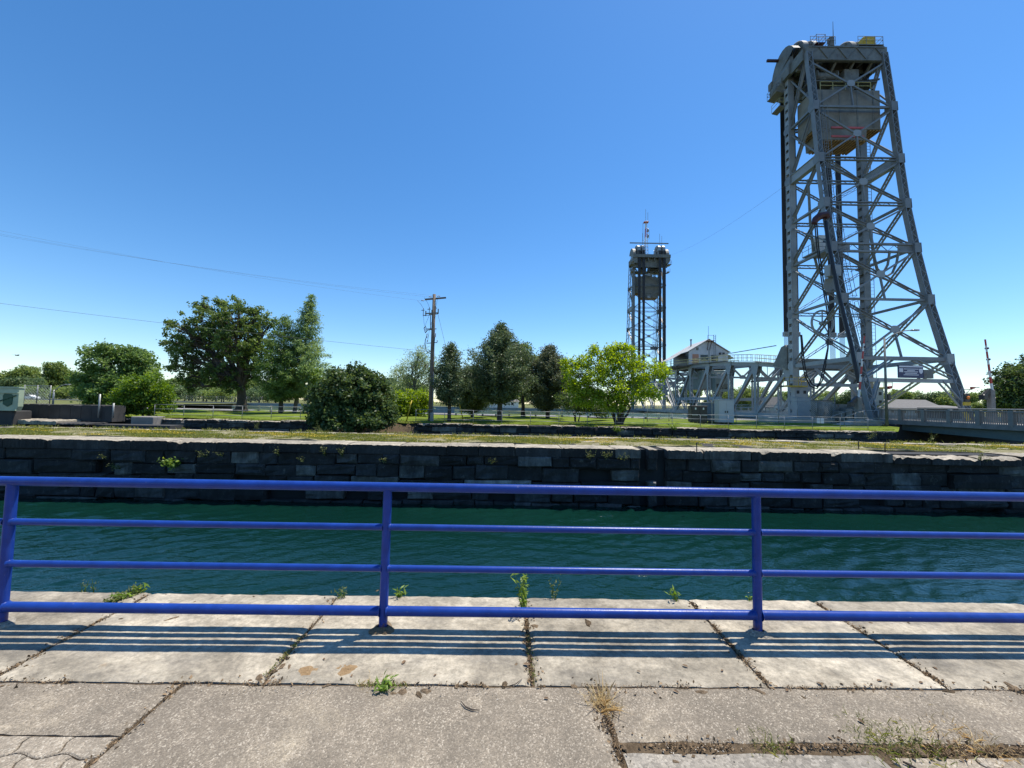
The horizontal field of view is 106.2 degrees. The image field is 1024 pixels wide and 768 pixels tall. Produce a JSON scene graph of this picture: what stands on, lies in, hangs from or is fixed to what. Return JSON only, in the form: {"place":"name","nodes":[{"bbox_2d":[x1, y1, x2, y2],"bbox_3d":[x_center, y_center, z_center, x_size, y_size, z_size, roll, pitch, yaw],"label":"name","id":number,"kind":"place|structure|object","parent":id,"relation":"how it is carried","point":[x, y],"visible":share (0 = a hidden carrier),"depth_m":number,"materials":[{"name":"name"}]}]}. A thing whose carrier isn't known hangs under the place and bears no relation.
{"place":"outdoors","nodes":[
{"label":"outdoors","id":0,"kind":"place"},
{"bbox_2d":[23,400,230,403],"bbox_3d":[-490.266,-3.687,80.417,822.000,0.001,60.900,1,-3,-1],"label":"field","id":1,"kind":"structure","parent":0,"point":[60,402],"depth_m":93.23,"materials":[{"name":"green plant"}]},
{"bbox_2d":[328,422,418,433],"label":"earth slope","id":2,"kind":"structure","parent":0,"point":[407,428],"depth_m":29.81,"materials":[{"name":"brown soil"}]},
{"bbox_2d":[298,361,403,432],"bbox_3d":[-11.582,1.417,28.041,7.563,6.553,5.492,1,-3,-1],"label":"bush","id":3,"kind":"object","parent":2,"relation":"on","point":[360,398],"visible":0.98,"depth_m":27.13,"materials":[{"name":"green plant"}]},
{"bbox_2d":[147,408,755,419],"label":"road","id":4,"kind":"structure","parent":0,"point":[454,413],"depth_m":54.17,"materials":[{"name":"grey asphalt"}]},
{"bbox_2d":[0,682,1023,767],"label":"pavement","id":5,"kind":"structure","parent":0,"point":[68,725],"depth_m":1.97,"materials":[{"name":"weathered grey concrete"}]},
{"bbox_2d":[373,669,398,692],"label":"weed","id":6,"kind":"object","parent":5,"relation":"on","point":[384,685],"visible":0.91,"depth_m":2.20,"materials":[{"name":"green plant"}]},
{"bbox_2d":[0,594,1023,767],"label":"joint litter","id":7,"kind":"object","parent":5,"relation":"on","point":[672,744],"visible":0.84,"depth_m":2.22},
{"bbox_2d":[38,683,1020,762],"bbox_3d":[0.625,1.755,1.817,6.872,0.016,0.941,1,-3,-1],"label":"grit","id":8,"kind":"object","parent":5,"relation":"on","point":[639,741],"visible":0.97,"depth_m":2.04,"materials":[{"name":"grey gravel"}]},
{"bbox_2d":[581,669,633,718],"bbox_3d":[0.532,1.721,2.135,0.367,0.119,0.301,-2,-4,42],"label":"dry grass tuft","id":9,"kind":"object","parent":5,"relation":"on","point":[607,707],"visible":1,"depth_m":2.12,"materials":[{"name":"plant"}]},
{"bbox_2d":[736,722,794,761],"bbox_3d":[1.261,1.759,1.903,0.259,0.048,0.240,0,-3,21],"label":"grass tuft","id":10,"kind":"object","parent":5,"relation":"on","point":[774,753],"visible":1,"depth_m":1.88,"materials":[{"name":"green plant"}]},
{"bbox_2d":[822,701,943,767],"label":"grass tuft","id":11,"kind":"object","parent":5,"relation":"on","point":[890,749],"visible":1,"depth_m":1.91,"materials":[{"name":"green plant"}]},
{"bbox_2d":[869,709,986,767],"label":"grass tuft","id":12,"kind":"object","parent":5,"relation":"on","point":[918,742],"visible":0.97,"depth_m":1.90,"materials":[{"name":"green plant"}]},
{"bbox_2d":[900,704,1021,767],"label":"grass tuft","id":13,"kind":"object","parent":5,"relation":"on","point":[975,742],"visible":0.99,"depth_m":1.92,"materials":[{"name":"plant"}]},
{"bbox_2d":[0,497,1023,604],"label":"water","id":14,"kind":"structure","parent":0,"point":[216,545],"depth_m":10.07,"materials":[{"name":"teal liquid"}]},
{"bbox_2d":[125,409,898,431],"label":"lawn","id":15,"kind":"structure","parent":0,"point":[265,414],"depth_m":38.30,"materials":[{"name":"green plant"}]},
{"bbox_2d":[61,338,165,404],"bbox_3d":[-38.301,-0.697,36.646,8.746,7.158,6.124,1,-3,-1],"label":"maple tree","id":16,"kind":"object","parent":15,"relation":"on","point":[129,360],"visible":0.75,"depth_m":35.84,"materials":[{"name":"green plant"}]},
{"bbox_2d":[102,370,182,416],"bbox_3d":[-30.195,0.744,31.433,5.373,4.000,3.546,2,-3,-23],"label":"shrub","id":17,"kind":"object","parent":15,"relation":"on","point":[140,395],"visible":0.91,"depth_m":30.75,"materials":[{"name":"green plant"}]},
{"bbox_2d":[131,416,164,424],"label":"concrete block","id":18,"kind":"structure","parent":15,"relation":"on","point":[146,419],"depth_m":28.97,"materials":[{"name":"grey concrete"}]},
{"bbox_2d":[156,294,277,411],"bbox_3d":[-36.488,-3.759,47.530,14.720,14.417,8.673,1,-3,-1],"label":"shade tree","id":19,"kind":"object","parent":15,"relation":"on","point":[216,344],"visible":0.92,"depth_m":46.45,"materials":[{"name":"green plant"}]},
{"bbox_2d":[232,405,303,411],"bbox_3d":[-29.974,3.213,48.989,11.213,0.880,0.290,1,-3,-1],"label":"guard rail","id":20,"kind":"object","parent":15,"relation":"on","point":[261,408],"visible":0.42,"depth_m":48.86,"materials":[{"name":"grey metal"}]},
{"bbox_2d":[250,313,316,412],"bbox_3d":[-26.953,-2.477,45.340,6.431,11.790,6.709,-1,-3,32],"label":"larch tree","id":21,"kind":"object","parent":15,"relation":"on","point":[279,395],"visible":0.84,"depth_m":44.37,"materials":[{"name":"green plant"}]},
{"bbox_2d":[263,293,332,412],"bbox_3d":[-25.586,-3.792,46.175,7.668,14.600,7.561,1,-3,-1],"label":"larch tree","id":22,"kind":"object","parent":15,"relation":"on","point":[311,350],"visible":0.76,"depth_m":45.75,"materials":[{"name":"green plant"}]},
{"bbox_2d":[295,360,318,413],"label":"young tree","id":23,"kind":"object","parent":15,"relation":"on","point":[301,367],"visible":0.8,"depth_m":43.88,"materials":[{"name":"green plant"}]},
{"bbox_2d":[302,367,321,385],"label":"young tree","id":24,"kind":"object","parent":15,"relation":"on","point":[317,373],"visible":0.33,"depth_m":44.88,"materials":[{"name":"green plant"}]},
{"bbox_2d":[391,389,413,415],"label":"shrub","id":25,"kind":"object","parent":15,"relation":"on","point":[402,400],"visible":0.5,"depth_m":42.18,"materials":[{"name":"green plant"}]},
{"bbox_2d":[384,345,443,395],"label":"willow tree","id":26,"kind":"object","parent":15,"relation":"on","point":[406,377],"visible":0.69,"depth_m":53.14,"materials":[{"name":"green plant"}]},
{"bbox_2d":[401,388,434,416],"bbox_3d":[-10.632,2.057,43.674,3.802,3.377,3.291,1,-3,-1],"label":"shrub","id":27,"kind":"object","parent":15,"relation":"on","point":[419,401],"visible":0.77,"depth_m":43.20,"materials":[{"name":"green plant"}]},
{"bbox_2d":[421,294,445,420],"bbox_3d":[-6.961,-2.169,32.553,2.430,11.050,0.543,1,-3,-7],"label":"utility pole","id":28,"kind":"object","parent":15,"relation":"on","point":[433,313],"visible":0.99,"depth_m":32.59,"materials":[{"name":"brown wood"}]},
{"bbox_2d":[1,303,428,351],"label":"power line","id":29,"kind":"object","parent":28,"relation":"attached to","point":[219,329],"visible":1,"depth_m":31.50,"materials":[{"name":"metal"}]},
{"bbox_2d":[419,340,474,421],"bbox_3d":[-5.329,-0.257,32.674,4.695,6.908,4.339,4,-4,-40],"label":"cedar tree","id":30,"kind":"object","parent":15,"relation":"on","point":[453,374],"visible":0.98,"depth_m":32.28,"materials":[{"name":"green plant"}]},
{"bbox_2d":[452,363,493,416],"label":"cedar tree","id":31,"kind":"object","parent":15,"relation":"on","point":[469,404],"visible":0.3,"depth_m":39.99,"materials":[{"name":"green plant"}]},
{"bbox_2d":[462,320,543,419],"bbox_3d":[-1.139,-1.260,35.411,7.534,9.347,7.557,0,-3,29],"label":"cedar tree","id":32,"kind":"object","parent":15,"relation":"on","point":[502,380],"visible":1,"depth_m":34.28,"materials":[{"name":"green plant"}]},
{"bbox_2d":[454,409,602,418],"bbox_3d":[2.197,3.855,49.465,19.171,0.880,0.290,1,-3,-1],"label":"guard rail","id":33,"kind":"object","parent":15,"relation":"on","point":[509,413],"visible":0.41,"depth_m":49.35,"materials":[{"name":"grey metal"}]},
{"bbox_2d":[517,341,539,416],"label":"round tree","id":34,"kind":"object","parent":15,"relation":"on","point":[527,347],"visible":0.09,"depth_m":47.14,"materials":[{"name":"green plant"}]},
{"bbox_2d":[520,342,573,417],"bbox_3d":[4.099,-0.479,45.752,8.103,9.034,7.606,1,-3,-1],"label":"cedar tree","id":35,"kind":"object","parent":15,"relation":"on","point":[547,366],"visible":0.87,"depth_m":44.38,"materials":[{"name":"green plant"}]},
{"bbox_2d":[552,392,610,420],"bbox_3d":[7.665,2.042,40.163,7.011,3.737,4.134,1,-3,-1],"label":"shrub","id":36,"kind":"object","parent":15,"relation":"on","point":[563,401],"visible":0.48,"depth_m":39.77,"materials":[{"name":"green plant"}]},
{"bbox_2d":[557,339,674,424],"bbox_3d":[9.308,-0.210,33.632,10.596,7.758,5.416,1,-3,-1],"label":"yellow green tree","id":37,"kind":"object","parent":15,"relation":"on","point":[584,389],"visible":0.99,"depth_m":33.21,"materials":[{"name":"green plant"}]},
{"bbox_2d":[605,412,686,418],"bbox_3d":[17.289,4.156,49.688,10.622,0.880,0.290,1,-3,-1],"label":"guard rail","id":38,"kind":"object","parent":15,"relation":"on","point":[649,415],"visible":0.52,"depth_m":49.58,"materials":[{"name":"grey metal"}]},
{"bbox_2d":[647,405,690,421],"bbox_3d":[16.606,3.127,40.661,4.696,1.804,0.068,1,-3,-1],"label":"chain link fence","id":39,"kind":"object","parent":15,"relation":"on","point":[655,413],"visible":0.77,"depth_m":40.64,"materials":[{"name":"grey metal"}]},
{"bbox_2d":[688,406,707,423],"bbox_3d":[19.315,3.179,39.995,1.734,1.830,0.910,1,-3,-1],"label":"electrical cabinet","id":40,"kind":"object","parent":15,"relation":"on","point":[702,410],"visible":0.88,"depth_m":39.59,"materials":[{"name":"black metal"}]},
{"bbox_2d":[697,402,715,422],"bbox_3d":[21.748,3.169,42.638,1.997,2.210,0.910,1,-3,-1],"label":"electrical cabinet","id":41,"kind":"object","parent":15,"relation":"on","point":[710,416],"visible":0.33,"depth_m":42.24,"materials":[{"name":"grey metal"}]},
{"bbox_2d":[714,399,733,423],"bbox_3d":[22.224,2.897,40.256,1.745,2.530,0.910,1,-3,-1],"label":"electrical cabinet","id":42,"kind":"object","parent":15,"relation":"on","point":[723,408],"visible":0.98,"depth_m":39.87,"materials":[{"name":"grey metal"}]},
{"bbox_2d":[736,404,778,423],"bbox_3d":[26.425,3.226,41.361,5.363,2.054,0.067,2,-3,-11],"label":"chain link fence","id":43,"kind":"object","parent":15,"relation":"on","point":[744,410],"visible":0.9,"depth_m":41.34,"materials":[{"name":"grey metal"}]},
{"bbox_2d":[758,417,836,423],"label":"concrete plinth","id":44,"kind":"structure","parent":15,"relation":"on","point":[801,420],"depth_m":43.90,"materials":[{"name":"grey concrete"}]},
{"bbox_2d":[791,397,810,417],"bbox_3d":[34.682,3.139,46.048,1.768,3.110,0.910,1,-3,-1],"label":"electrical cabinet","id":45,"kind":"object","parent":44,"relation":"on","point":[805,408],"visible":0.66,"depth_m":45.67,"materials":[{"name":"grey metal"}]},
{"bbox_2d":[778,401,834,418],"bbox_3d":[33.777,3.016,45.694,6.604,1.954,3.368,1,-3,-1],"label":"chain link fence","id":46,"kind":"object","parent":44,"relation":"on","point":[790,410],"visible":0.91,"depth_m":44.05,"materials":[{"name":"grey metal"}]},
{"bbox_2d":[811,400,832,417],"bbox_3d":[37.784,3.391,46.886,2.253,2.810,0.910,1,-3,-1],"label":"electrical cabinet","id":47,"kind":"object","parent":15,"relation":"on","point":[819,407],"visible":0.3,"depth_m":46.50,"materials":[{"name":"metal"}]},
{"bbox_2d":[831,410,883,425],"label":"steps","id":48,"kind":"structure","parent":15,"relation":"on","point":[862,422],"depth_m":38.81,"materials":[{"name":"concrete"}]},
{"bbox_2d":[883,329,919,424],"bbox_3d":[38.894,-0.697,38.281,3.630,9.648,0.360,1,-3,-1],"label":"street lamp","id":49,"kind":"object","parent":15,"relation":"on","point":[887,395],"visible":1,"depth_m":38.19,"materials":[{"name":"metal"}]},
{"bbox_2d":[0,426,1023,452],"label":"island","id":50,"kind":"structure","parent":0,"point":[624,443],"depth_m":17.14,"materials":[{"name":"plant"}]},
{"bbox_2d":[0,426,1023,451],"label":"island grass","id":51,"kind":"structure","parent":50,"relation":"on","point":[331,436],"depth_m":17.34,"materials":[{"name":"green plant"}]},
{"bbox_2d":[0,417,1023,444],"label":"edge grass","id":52,"kind":"structure","parent":50,"relation":"on","point":[559,435],"depth_m":19.93,"materials":[{"name":"green plant"}]},
{"bbox_2d":[18,428,1023,449],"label":"yellow flowers","id":53,"kind":"object","parent":50,"relation":"on","point":[139,430],"visible":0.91,"depth_m":18.02,"materials":[{"name":"yellow plant"}]},
{"bbox_2d":[0,0,1023,410],"label":"sky","id":54,"kind":"structure","parent":0,"point":[504,160],"materials":[{"name":"blue"}]},
{"bbox_2d":[24,398,1002,421],"bbox_3d":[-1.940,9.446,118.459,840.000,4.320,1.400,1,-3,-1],"label":"fence","id":55,"kind":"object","parent":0,"point":[441,409],"depth_m":116.99,"materials":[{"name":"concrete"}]},
{"bbox_2d":[35,397,1022,416],"bbox_3d":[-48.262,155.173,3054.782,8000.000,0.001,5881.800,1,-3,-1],"label":"bank","id":56,"kind":"structure","parent":0,"point":[439,404],"depth_m":218.70,"materials":[{"name":"green plant"}]},
{"bbox_2d":[0,376,30,386],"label":"tree","id":57,"kind":"object","parent":56,"relation":"on","point":[8,382],"visible":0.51,"depth_m":161.90,"materials":[{"name":"green plant"}]},
{"bbox_2d":[0,365,42,379],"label":"tree","id":58,"kind":"object","parent":56,"relation":"on","point":[22,371],"visible":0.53,"depth_m":177.34,"materials":[{"name":"green plant"}]},
{"bbox_2d":[16,377,47,390],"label":"tree","id":59,"kind":"object","parent":56,"relation":"on","point":[40,382],"visible":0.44,"depth_m":164.96,"materials":[{"name":"green plant"}]},
{"bbox_2d":[17,384,48,398],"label":"round tree","id":60,"kind":"object","parent":56,"relation":"on","point":[30,391],"visible":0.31,"depth_m":125.64,"materials":[{"name":"green plant"}]},
{"bbox_2d":[44,385,75,398],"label":"round tree","id":61,"kind":"object","parent":56,"relation":"on","point":[59,391],"visible":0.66,"depth_m":118.29,"materials":[{"name":"green plant"}]},
{"bbox_2d":[41,361,79,387],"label":"tree","id":62,"kind":"object","parent":56,"relation":"on","point":[55,371],"visible":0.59,"depth_m":191.16,"materials":[{"name":"green plant"}]},
{"bbox_2d":[173,384,201,400],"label":"round tree","id":63,"kind":"object","parent":56,"relation":"on","point":[182,394],"visible":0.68,"depth_m":121.82,"materials":[{"name":"green plant"}]},
{"bbox_2d":[204,387,236,401],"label":"round tree","id":64,"kind":"object","parent":56,"relation":"on","point":[216,393],"visible":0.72,"depth_m":123.28,"materials":[{"name":"green plant"}]},
{"bbox_2d":[246,387,273,402],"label":"round tree","id":65,"kind":"object","parent":56,"relation":"on","point":[253,394],"visible":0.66,"depth_m":124.91,"materials":[{"name":"green plant"}]},
{"bbox_2d":[394,379,428,395],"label":"tree","id":66,"kind":"object","parent":56,"relation":"on","point":[411,383],"visible":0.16,"depth_m":136.21,"materials":[{"name":"green plant"}]},
{"bbox_2d":[484,399,519,407],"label":"house","id":67,"kind":"structure","parent":56,"relation":"on","point":[514,401],"depth_m":149.76,"materials":[{"name":"white paint"}]},
{"bbox_2d":[734,384,768,409],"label":"round tree","id":68,"kind":"object","parent":56,"relation":"on","point":[747,393],"visible":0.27,"depth_m":148.62,"materials":[{"name":"green plant"}]},
{"bbox_2d":[833,387,861,403],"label":"tree","id":69,"kind":"object","parent":56,"relation":"on","point":[845,398],"visible":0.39,"depth_m":151.79,"materials":[{"name":"green plant"}]},
{"bbox_2d":[884,389,915,399],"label":"tree","id":70,"kind":"object","parent":56,"relation":"on","point":[908,395],"visible":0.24,"depth_m":158.62,"materials":[{"name":"green plant"}]},
{"bbox_2d":[912,390,944,403],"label":"tree","id":71,"kind":"object","parent":56,"relation":"on","point":[921,396],"visible":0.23,"depth_m":156.84,"materials":[{"name":"green plant"}]},
{"bbox_2d":[932,391,955,405],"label":"tree","id":72,"kind":"object","parent":56,"relation":"on","point":[947,400],"visible":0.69,"depth_m":152.06,"materials":[{"name":"green plant"}]},
{"bbox_2d":[969,392,980,402],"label":"tree","id":73,"kind":"object","parent":56,"relation":"on","point":[974,397],"visible":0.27,"depth_m":201.32,"materials":[{"name":"green plant"}]},
{"bbox_2d":[623,245,671,409],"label":"lift tower","id":74,"kind":"structure","parent":0,"point":[657,261],"depth_m":124.05,"materials":[{"name":"grey metal"}]},
{"bbox_2d":[642,221,648,253],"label":"radio mast","id":75,"kind":"object","parent":74,"relation":"on","point":[645,222],"visible":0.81,"depth_m":125.29,"materials":[{"name":"grey metal"}]},
{"bbox_2d":[635,273,661,300],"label":"counterweight","id":76,"kind":"object","parent":74,"relation":"hanging from","point":[650,290],"visible":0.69,"depth_m":126.14,"materials":[{"name":"grey concrete"}]},
{"bbox_2d":[760,397,787,411],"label":"house","id":77,"kind":"structure","parent":0,"point":[773,401],"depth_m":137.92,"materials":[{"name":"white"}]},
{"bbox_2d":[847,336,865,418],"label":"barrier gate","id":78,"kind":"structure","parent":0,"point":[856,402],"depth_m":39.48,"materials":[{"name":"grey metal"}]},
{"bbox_2d":[879,399,936,414],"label":"long building","id":79,"kind":"structure","parent":0,"point":[901,403],"depth_m":132.25,"materials":[{"name":"white"}]},
{"bbox_2d":[917,405,957,418],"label":"shed","id":80,"kind":"structure","parent":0,"point":[939,406],"depth_m":93.03,"materials":[{"name":"metal"}]},
{"label":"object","id":81,"kind":"structure","parent":0,"visible":0},
{"bbox_2d":[634,345,860,420],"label":"lift span","id":82,"kind":"object","parent":81,"relation":"on","point":[706,378],"visible":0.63,"depth_m":72.10,"materials":[{"name":"grey paint"}]},
{"bbox_2d":[660,326,738,369],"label":"control house","id":83,"kind":"structure","parent":82,"relation":"on","point":[691,352],"depth_m":85.82,"materials":[{"name":"white"}]},
{"bbox_2d":[766,32,974,425],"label":"lift tower","id":84,"kind":"structure","parent":81,"relation":"on","point":[802,68],"depth_m":50.36,"materials":[{"name":"grey metal"}]},
{"bbox_2d":[797,81,880,154],"bbox_3d":[44.290,-36.058,52.202,9.000,8.299,3.070,1,-3,0],"label":"counterweight","id":85,"kind":"object","parent":84,"relation":"hanging from","point":[856,119],"visible":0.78,"depth_m":50.79,"materials":[{"name":"grey concrete"}]},
{"bbox_2d":[897,365,923,377],"bbox_3d":[43.488,-1.351,41.934,2.700,1.400,0.135,1,-3,0],"label":"bridge sign","id":86,"kind":"object","parent":84,"relation":"attached to","point":[909,371],"visible":1,"depth_m":41.88,"materials":[{"name":"white metal"}]},
{"bbox_2d":[977,353,1023,421],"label":"dark tree","id":87,"kind":"object","parent":81,"relation":"on","point":[1008,387],"visible":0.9,"depth_m":47.31,"materials":[{"name":"green plant"}]},
{"label":"canal bed","id":88,"kind":"structure","parent":0,"visible":0},
{"bbox_2d":[95,424,183,428],"bbox_3d":[-27.183,5.755,27.896,5.296,5.580,1.150,1,-3,-1],"label":"wall footing","id":89,"kind":"object","parent":88,"relation":"on","point":[141,426],"depth_m":27.48,"materials":[{"name":"concrete"}]},
{"bbox_2d":[31,418,896,442],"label":"lock wall","id":90,"kind":"structure","parent":88,"relation":"on","point":[597,431],"depth_m":30.23,"materials":[{"name":"stone"}]},
{"bbox_2d":[22,404,125,421],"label":"retaining wall","id":91,"kind":"structure","parent":90,"relation":"on","point":[88,413],"depth_m":28.63,"materials":[{"name":"concrete"}]},
{"bbox_2d":[24,385,51,403],"bbox_3d":[-36.240,0.789,29.330,2.022,1.404,0.068,1,-3,-1],"label":"chain link fence","id":92,"kind":"object","parent":91,"relation":"on","point":[37,397],"visible":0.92,"depth_m":29.32,"materials":[{"name":"grey metal"}]},
{"bbox_2d":[18,418,109,424],"bbox_3d":[-32.561,2.710,27.815,5.181,0.347,1.660,1,-3,-1],"label":"concrete ledge","id":93,"kind":"object","parent":91,"relation":"attached to","point":[53,421],"visible":0.99,"depth_m":27.17,"materials":[{"name":"concrete"}]},
{"bbox_2d":[0,386,31,426],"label":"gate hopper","id":94,"kind":"object","parent":93,"relation":"on","point":[12,412],"visible":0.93,"depth_m":26.66,"materials":[{"name":"metal"}]},
{"bbox_2d":[154,404,867,429],"bbox_3d":[0.334,2.749,30.960,57.544,1.148,0.044,1,-3,-1],"label":"pipe railing","id":95,"kind":"object","parent":90,"relation":"on","point":[444,419],"visible":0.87,"depth_m":31.01,"materials":[{"name":"grey metal"}]},
{"bbox_2d":[0,591,1023,690],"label":"quay wall","id":96,"kind":"structure","parent":88,"relation":"on","point":[158,649],"depth_m":2.60,"materials":[{"name":"concrete"}]},
{"bbox_2d":[102,591,125,602],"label":"weed","id":97,"kind":"object","parent":96,"relation":"on","point":[113,599],"visible":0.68,"depth_m":3.07,"materials":[{"name":"green plant"}]},
{"bbox_2d":[298,666,317,675],"bbox_3d":[-1.246,1.747,2.342,0.155,0.008,0.109,2,-3,-16],"label":"mud patch","id":98,"kind":"object","parent":96,"relation":"on","point":[306,670],"visible":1,"depth_m":2.34,"materials":[{"name":"brown soil"}]},
{"bbox_2d":[106,590,536,687],"bbox_3d":[-1.552,1.742,2.659,3.478,0.030,0.722,1,-3,9],"label":"joint moss","id":99,"kind":"object","parent":96,"relation":"on","point":[369,685],"visible":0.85,"depth_m":2.39,"materials":[{"name":"green plant"}]},
{"bbox_2d":[337,664,357,675],"bbox_3d":[-1.008,1.752,2.353,0.170,0.009,0.121,3,-4,-39],"label":"mud patch","id":100,"kind":"object","parent":96,"relation":"on","point":[348,669],"visible":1,"depth_m":2.35,"materials":[{"name":"brown soil"}]},
{"bbox_2d":[0,476,1023,638],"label":"railing","id":101,"kind":"object","parent":96,"relation":"on","point":[757,614],"visible":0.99,"depth_m":2.80,"materials":[{"name":"blue metal"}]},
{"bbox_2d":[510,573,528,606],"bbox_3d":[0.086,1.675,3.069,0.159,0.350,0.198,-1,-4,36],"label":"weed","id":102,"kind":"object","parent":96,"relation":"on","point":[523,591],"visible":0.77,"depth_m":3.07,"materials":[{"name":"green plant"}]},
{"bbox_2d":[0,434,1023,512],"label":"stone wall","id":103,"kind":"structure","parent":88,"relation":"on","point":[712,466],"depth_m":14.70,"materials":[{"name":"stone"}]},
{"bbox_2d":[156,456,182,470],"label":"wall weed","id":104,"kind":"object","parent":103,"relation":"attached to","point":[175,463],"depth_m":14.29,"materials":[{"name":"green plant"}]},
{"bbox_2d":[877,407,1023,443],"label":"approach bridge","id":105,"kind":"structure","parent":88,"relation":"on","point":[948,429],"depth_m":34.82,"materials":[{"name":"grey concrete"}]},
{"bbox_2d":[828,404,867,419],"bbox_3d":[38.776,3.222,44.061,4.085,1.800,1.100,1,-3,-1],"label":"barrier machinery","id":106,"kind":"object","parent":105,"relation":"on","point":[840,408],"visible":0.53,"depth_m":43.75,"materials":[{"name":"metal"}]},
{"bbox_2d":[961,387,975,416],"bbox_3d":[47.495,2.082,39.880,1.260,3.589,0.360,1,-3,-1],"label":"traffic signal","id":107,"kind":"object","parent":105,"relation":"on","point":[966,399],"visible":0.94,"depth_m":39.87,"materials":[{"name":"grey paint"}]},
{"bbox_2d":[978,339,996,421],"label":"barrier gate","id":108,"kind":"structure","parent":105,"relation":"on","point":[988,395],"depth_m":38.19,"materials":[{"name":"grey metal"}]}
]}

